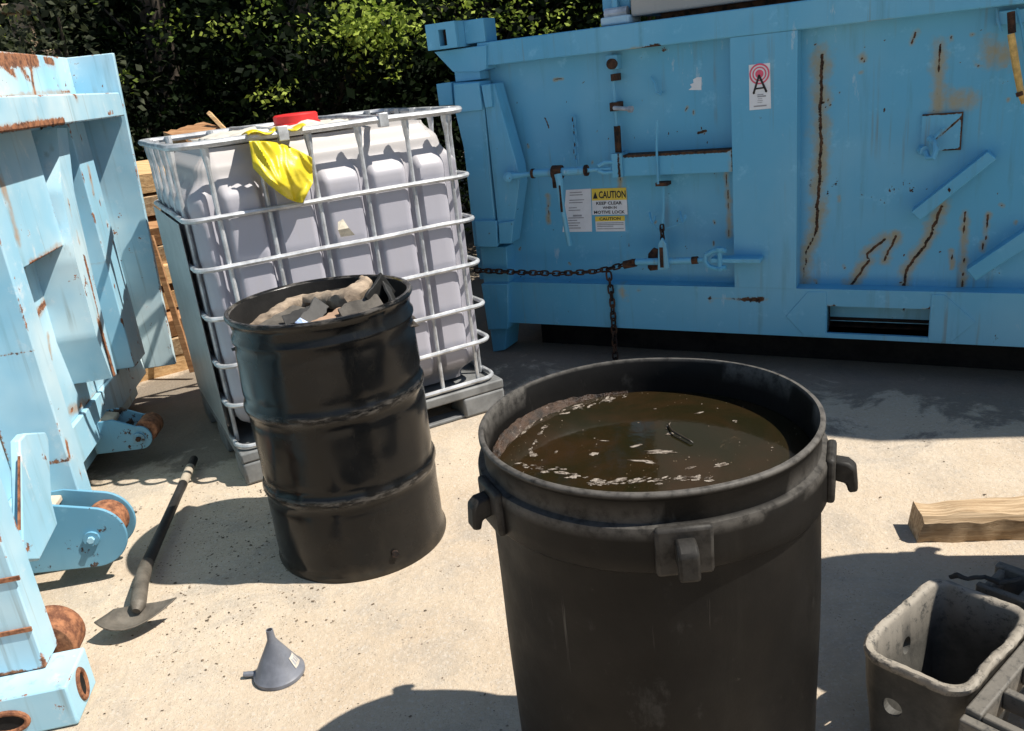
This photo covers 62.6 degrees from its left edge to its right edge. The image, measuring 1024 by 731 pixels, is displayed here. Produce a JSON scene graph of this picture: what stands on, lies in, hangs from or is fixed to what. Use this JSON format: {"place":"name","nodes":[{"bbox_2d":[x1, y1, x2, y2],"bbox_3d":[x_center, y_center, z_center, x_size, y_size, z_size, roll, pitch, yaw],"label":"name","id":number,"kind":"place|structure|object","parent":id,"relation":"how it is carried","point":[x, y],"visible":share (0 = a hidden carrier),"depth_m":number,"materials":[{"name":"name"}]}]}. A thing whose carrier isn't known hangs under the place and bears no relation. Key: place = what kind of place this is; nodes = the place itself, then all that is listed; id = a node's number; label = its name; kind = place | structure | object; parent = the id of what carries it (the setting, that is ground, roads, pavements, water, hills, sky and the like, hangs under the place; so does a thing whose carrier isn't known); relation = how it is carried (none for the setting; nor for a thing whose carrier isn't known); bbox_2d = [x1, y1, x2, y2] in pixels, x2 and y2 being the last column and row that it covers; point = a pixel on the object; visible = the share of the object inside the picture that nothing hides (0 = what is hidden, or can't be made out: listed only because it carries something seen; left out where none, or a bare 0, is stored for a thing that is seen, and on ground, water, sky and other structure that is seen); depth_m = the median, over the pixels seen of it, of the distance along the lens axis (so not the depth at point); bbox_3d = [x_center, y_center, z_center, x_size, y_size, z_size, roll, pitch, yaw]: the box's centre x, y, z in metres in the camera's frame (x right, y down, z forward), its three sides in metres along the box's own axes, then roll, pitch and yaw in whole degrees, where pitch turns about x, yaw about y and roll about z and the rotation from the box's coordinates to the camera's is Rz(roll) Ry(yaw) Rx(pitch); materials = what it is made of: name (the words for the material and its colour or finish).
{"place":"outdoors","nodes":[
{"label":"outdoors","id":0,"kind":"place"},
{"bbox_2d":[33,152,1023,730],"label":"ground","id":1,"kind":"structure","parent":0,"point":[945,432],"depth_m":2.72,"materials":[{"name":"concrete"}]},
{"bbox_2d":[0,2,55,55],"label":"tree","id":2,"kind":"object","parent":1,"relation":"on","point":[19,7],"depth_m":6.38,"materials":[{"name":"green plant"}]},
{"bbox_2d":[0,0,171,158],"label":"bush","id":3,"kind":"object","parent":1,"relation":"on","point":[22,46],"visible":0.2,"depth_m":5.85,"materials":[{"name":"green plant"}]},
{"bbox_2d":[0,51,175,730],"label":"roll off container","id":4,"kind":"object","parent":1,"relation":"on","point":[85,339],"visible":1,"depth_m":3.17,"materials":[{"name":"blue metal"}]},
{"bbox_2d":[0,0,193,138],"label":"tree","id":5,"kind":"object","parent":1,"relation":"on","point":[104,52],"visible":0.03,"depth_m":6.38,"materials":[{"name":"green plant"}]},
{"bbox_2d":[94,456,197,630],"bbox_3d":[-1.232,0.584,3.142,0.235,0.081,1.285,-8,20,-5],"label":"shovel","id":6,"kind":"object","parent":1,"relation":"on","point":[139,610],"visible":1,"depth_m":2.68,"materials":[{"name":"metal"}]},
{"bbox_2d":[140,354,187,381],"bbox_3d":[-1.925,-0.129,5.329,1.156,0.154,0.356,-18,23,-30],"label":"lumber board","id":7,"kind":"object","parent":1,"relation":"on","point":[161,371],"visible":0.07,"depth_m":5.06,"materials":[{"name":"brown wood"}]},
{"bbox_2d":[171,335,182,354],"bbox_3d":[-1.835,-0.269,5.305,1.156,0.197,0.361,-18,22,-29],"label":"lumber board","id":8,"kind":"object","parent":7,"relation":"on","point":[176,346],"visible":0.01,"depth_m":5.03,"materials":[{"name":"brown wood"}]},
{"bbox_2d":[166,307,184,336],"bbox_3d":[-1.886,-0.388,5.254,1.173,0.226,0.363,-21,24,-35],"label":"lumber board","id":9,"kind":"object","parent":8,"relation":"on","point":[173,332],"visible":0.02,"depth_m":4.99,"materials":[{"name":"brown wood"}]},
{"bbox_2d":[161,283,177,309],"bbox_3d":[-1.868,-0.552,5.276,1.163,0.200,0.361,-19,23,-33],"label":"lumber board","id":10,"kind":"object","parent":9,"relation":"on","point":[173,295],"visible":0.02,"depth_m":4.99,"materials":[{"name":"brown wood"}]},
{"bbox_2d":[160,263,171,285],"bbox_3d":[-1.937,-0.646,5.175,1.178,0.142,0.355,-22,24,-36],"label":"lumber board","id":11,"kind":"object","parent":10,"relation":"on","point":[166,268],"visible":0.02,"depth_m":4.91,"materials":[{"name":"brown wood"}]},
{"bbox_2d":[157,244,166,263],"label":"lumber board","id":12,"kind":"object","parent":11,"relation":"on","point":[162,253],"depth_m":4.90,"materials":[{"name":"brown wood"}]},
{"bbox_2d":[147,215,162,244],"bbox_3d":[-2.002,-0.881,5.052,1.177,0.228,0.362,-21,24,-36],"label":"lumber board","id":13,"kind":"object","parent":12,"relation":"on","point":[153,226],"visible":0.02,"depth_m":4.84,"materials":[{"name":"brown wood"}]},
{"bbox_2d":[143,192,160,215],"bbox_3d":[-1.927,-1.059,5.088,1.159,0.187,0.360,-18,23,-30],"label":"lumber board","id":14,"kind":"object","parent":13,"relation":"on","point":[150,198],"visible":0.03,"depth_m":4.82,"materials":[{"name":"brown wood"}]},
{"bbox_2d":[136,160,165,193],"bbox_3d":[-2.051,-1.135,4.978,1.166,0.174,0.358,-20,23,-33],"label":"lumber board","id":15,"kind":"object","parent":14,"relation":"on","point":[146,177],"visible":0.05,"depth_m":4.79,"materials":[{"name":"brown wood"}]},
{"bbox_2d":[151,235,193,372],"bbox_3d":[-1.953,-0.346,4.837,0.039,0.801,0.171,-23,25,-39],"label":"wooden lath","id":16,"kind":"object","parent":1,"relation":"on","point":[173,310],"visible":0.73,"depth_m":4.83,"materials":[{"name":"brown wood"}]},
{"bbox_2d":[2,0,379,160],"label":"tree","id":17,"kind":"object","parent":1,"relation":"on","point":[150,51],"visible":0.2,"depth_m":7.29,"materials":[{"name":"green plant"}]},
{"bbox_2d":[123,88,260,160],"bbox_3d":[-2.314,-1.448,6.811,1.907,1.726,1.823,-9,20,-8],"label":"bush","id":18,"kind":"object","parent":1,"relation":"on","point":[158,125],"visible":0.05,"depth_m":6.64,"materials":[{"name":"green plant"}]},
{"bbox_2d":[243,628,304,690],"bbox_3d":[-0.659,0.792,2.321,0.150,0.146,0.140,-23,25,-38],"label":"funnel","id":19,"kind":"object","parent":1,"relation":"on","point":[281,665],"visible":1,"depth_m":2.30,"materials":[{"name":"grey plastic"}]},
{"bbox_2d":[0,0,598,189],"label":"wood","id":20,"kind":"object","parent":1,"relation":"on","point":[186,4],"visible":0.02,"depth_m":10.05,"materials":[{"name":"green plant"}]},
{"bbox_2d":[138,106,503,483],"bbox_3d":[-0.889,-0.447,3.954,1.239,1.430,1.038,-16,22,-25],"label":"bulk liquid tote","id":21,"kind":"object","parent":1,"relation":"on","point":[234,226],"visible":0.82,"depth_m":3.50,"materials":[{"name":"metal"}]},
{"bbox_2d":[163,122,219,143],"bbox_3d":[-1.558,-1.121,4.121,0.187,0.119,0.229,13,27,43],"label":"log slab","id":22,"kind":"object","parent":21,"relation":"on","point":[200,126],"depth_m":4.10,"materials":[{"name":"brown wood"}]},
{"bbox_2d":[206,111,225,128],"bbox_3d":[-1.440,-1.191,4.118,0.106,0.111,0.037,3,22,26],"label":"wooden stick","id":23,"kind":"object","parent":21,"relation":"on","point":[215,119],"visible":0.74,"depth_m":4.11,"materials":[{"name":"brown wood"}]},
{"bbox_2d":[188,119,347,141],"bbox_3d":[-1.016,-1.007,3.564,0.620,0.038,0.500,-16,22,-25],"label":"plastic film","id":24,"kind":"object","parent":21,"relation":"on","point":[223,134],"visible":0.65,"depth_m":3.50,"materials":[{"name":"white plastic"}]},
{"bbox_2d":[241,123,312,202],"bbox_3d":[-0.905,-0.780,3.285,0.230,0.294,0.274,-16,22,-25],"label":"plastic sheet","id":25,"kind":"object","parent":21,"relation":"on","point":[286,171],"visible":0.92,"depth_m":3.21,"materials":[{"name":"yellow plastic"}]},
{"bbox_2d":[338,219,354,236],"bbox_3d":[-0.678,-0.561,3.432,0.069,0.073,0.016,-16,22,-25],"label":"paper scrap","id":26,"kind":"object","parent":21,"relation":"on","point":[344,230],"visible":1,"depth_m":3.42,"materials":[{"name":"white paper"}]},
{"bbox_2d":[111,0,543,152],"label":"tree","id":27,"kind":"object","parent":1,"relation":"on","point":[359,37],"visible":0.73,"depth_m":6.06,"materials":[{"name":"green plant"}]},
{"bbox_2d":[223,274,445,583],"bbox_3d":[-0.578,0.195,2.873,0.604,0.884,0.603,-13,21,-19],"label":"steel drum","id":28,"kind":"object","parent":1,"relation":"on","point":[335,409],"visible":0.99,"depth_m":2.65,"materials":[{"name":"black metal"}]},
{"bbox_2d":[295,318,306,323],"bbox_3d":[-0.648,-0.131,2.589,0.042,0.031,0.022,-2,20,13],"label":"wrapper","id":29,"kind":"object","parent":28,"relation":"in","point":[300,320],"visible":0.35,"depth_m":2.59,"materials":[{"name":"white plastic"}]},
{"bbox_2d":[231,309,418,350],"bbox_3d":[-0.614,-0.112,2.770,0.555,0.045,0.581,-21,24,-36],"label":"drum rubble","id":30,"kind":"object","parent":28,"relation":"in","point":[415,324],"visible":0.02,"depth_m":2.76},
{"bbox_2d":[259,305,304,324],"bbox_3d":[-0.733,-0.147,2.753,0.117,0.048,0.189,4,22,27],"label":"wood scrap","id":31,"kind":"object","parent":30,"relation":"on","point":[276,319],"visible":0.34,"depth_m":2.76,"materials":[{"name":"grey wood"}]},
{"bbox_2d":[282,306,308,323],"bbox_3d":[-0.688,-0.157,2.708,0.096,0.048,0.052,-13,21,-18],"label":"slate fragment","id":32,"kind":"object","parent":30,"relation":"on","point":[292,317],"visible":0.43,"depth_m":2.70,"materials":[{"name":"stone"}]},
{"bbox_2d":[251,275,372,324],"bbox_3d":[-0.673,-0.211,2.825,0.422,0.125,0.167,-6,19,0],"label":"tree root","id":33,"kind":"object","parent":30,"relation":"on","point":[356,290],"visible":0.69,"depth_m":2.79,"materials":[{"name":"beige wood"}]},
{"bbox_2d":[299,297,328,321],"bbox_3d":[-0.635,-0.159,2.678,0.051,0.090,0.156,0,20,18],"label":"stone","id":34,"kind":"object","parent":30,"relation":"on","point":[317,308],"visible":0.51,"depth_m":2.69,"materials":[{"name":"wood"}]},
{"bbox_2d":[311,307,340,321],"bbox_3d":[-0.560,-0.135,2.668,0.097,0.063,0.132,10,25,38],"label":"wood scrap","id":35,"kind":"object","parent":34,"relation":"on","point":[334,314],"visible":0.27,"depth_m":2.68,"materials":[{"name":"wood"}]},
{"bbox_2d":[338,294,382,315],"bbox_3d":[-0.469,-0.166,2.671,0.136,0.088,0.125,-16,22,-26],"label":"wood scrap","id":36,"kind":"object","parent":30,"relation":"on","point":[362,304],"visible":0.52,"depth_m":2.69,"materials":[{"name":"grey wood"}]},
{"bbox_2d":[378,274,395,300],"bbox_3d":[-0.399,-0.235,2.738,0.038,0.119,0.144,-15,21,-22],"label":"rubber strip","id":37,"kind":"object","parent":30,"relation":"on","point":[388,291],"visible":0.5,"depth_m":2.72,"materials":[{"name":"black rubber"}]},
{"bbox_2d":[364,273,395,303],"bbox_3d":[-0.430,-0.234,2.747,0.030,0.139,0.138,11,26,41],"label":"rubber strip","id":38,"kind":"object","parent":37,"relation":"on","point":[377,288],"visible":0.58,"depth_m":2.73,"materials":[{"name":"black rubber"}]},
{"bbox_2d":[319,80,472,239],"bbox_3d":[-1.091,-1.359,6.436,2.145,1.568,1.818,-19,23,-31],"label":"bush","id":39,"kind":"object","parent":1,"relation":"on","point":[466,190],"visible":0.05,"depth_m":6.31,"materials":[{"name":"green plant"}]},
{"bbox_2d":[231,0,652,198],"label":"tree","id":40,"kind":"object","parent":1,"relation":"on","point":[483,8],"visible":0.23,"depth_m":6.81,"materials":[{"name":"green plant"}]},
{"bbox_2d":[434,118,467,196],"bbox_3d":[0.219,-1.569,6.643,2.151,1.784,1.762,-6,19,0],"label":"bush","id":41,"kind":"object","parent":1,"relation":"on","point":[458,137],"depth_m":6.56,"materials":[{"name":"green plant"}]},
{"bbox_2d":[52,380,1018,730],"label":"loose grit","id":42,"kind":"object","parent":1,"relation":"on","point":[260,584],"visible":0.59,"depth_m":2.72,"materials":[{"name":"grey gravel"}]},
{"bbox_2d":[500,0,660,38],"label":"tree","id":43,"kind":"object","parent":1,"relation":"on","point":[648,18],"visible":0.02,"depth_m":7.25,"materials":[{"name":"green plant"}]},
{"bbox_2d":[468,358,857,730],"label":"trash can","id":44,"kind":"object","parent":1,"relation":"on","point":[695,609],"visible":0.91,"depth_m":1.37,"materials":[{"name":"black plastic"}]},
{"bbox_2d":[500,391,810,491],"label":"murky water","id":45,"kind":"structure","parent":44,"relation":"in","point":[748,439],"depth_m":1.58,"materials":[{"name":"brown liquid"}]},
{"bbox_2d":[492,391,627,458],"bbox_3d":[0.151,0.167,1.524,0.369,0.024,0.579,-11,20,-13],"label":"sludge crust","id":46,"kind":"object","parent":45,"relation":"on","point":[514,430],"visible":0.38,"depth_m":1.73},
{"bbox_2d":[515,395,713,485],"bbox_3d":[0.168,0.141,1.615,0.335,0.001,0.428,-6,19,0],"label":"foam line","id":47,"kind":"object","parent":45,"relation":"on","point":[601,481],"visible":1,"depth_m":1.47,"materials":[{"name":"white liquid"}]},
{"bbox_2d":[530,408,773,468],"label":"scum flakes","id":48,"kind":"object","parent":45,"relation":"on","point":[649,452],"visible":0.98,"depth_m":1.54,"materials":[{"name":"plastic"}]},
{"bbox_2d":[667,423,692,442],"bbox_3d":[0.313,0.128,1.595,0.015,0.007,0.096,-12,20,-15],"label":"twig","id":49,"kind":"object","parent":45,"relation":"on","point":[680,435],"visible":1,"depth_m":1.58,"materials":[{"name":"grey wood"}]},
{"bbox_2d":[425,0,1023,370],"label":"roll off container","id":50,"kind":"object","parent":1,"relation":"on","point":[832,179],"visible":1,"depth_m":3.85,"materials":[{"name":"blue metal"}]},
{"bbox_2d":[601,0,801,25],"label":"compactor hopper","id":51,"kind":"object","parent":50,"relation":"on","point":[616,12],"visible":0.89,"depth_m":3.82,"materials":[{"name":"grey paint"}]},
{"bbox_2d":[863,561,1023,730],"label":"plastic bin","id":52,"kind":"object","parent":1,"relation":"on","point":[943,655],"visible":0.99,"depth_m":1.79,"materials":[{"name":"grey plastic"}]},
{"bbox_2d":[908,496,1023,542],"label":"timber block","id":53,"kind":"object","parent":1,"relation":"on","point":[967,520],"depth_m":2.59,"materials":[{"name":"beige wood"}]},
{"bbox_2d":[949,572,1021,585],"bbox_3d":[1.060,0.474,1.890,0.146,0.026,0.034,0,20,18],"label":"rag strip","id":54,"kind":"object","parent":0,"point":[996,581],"visible":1,"depth_m":1.89,"materials":[{"name":"black fabric"}]}
]}

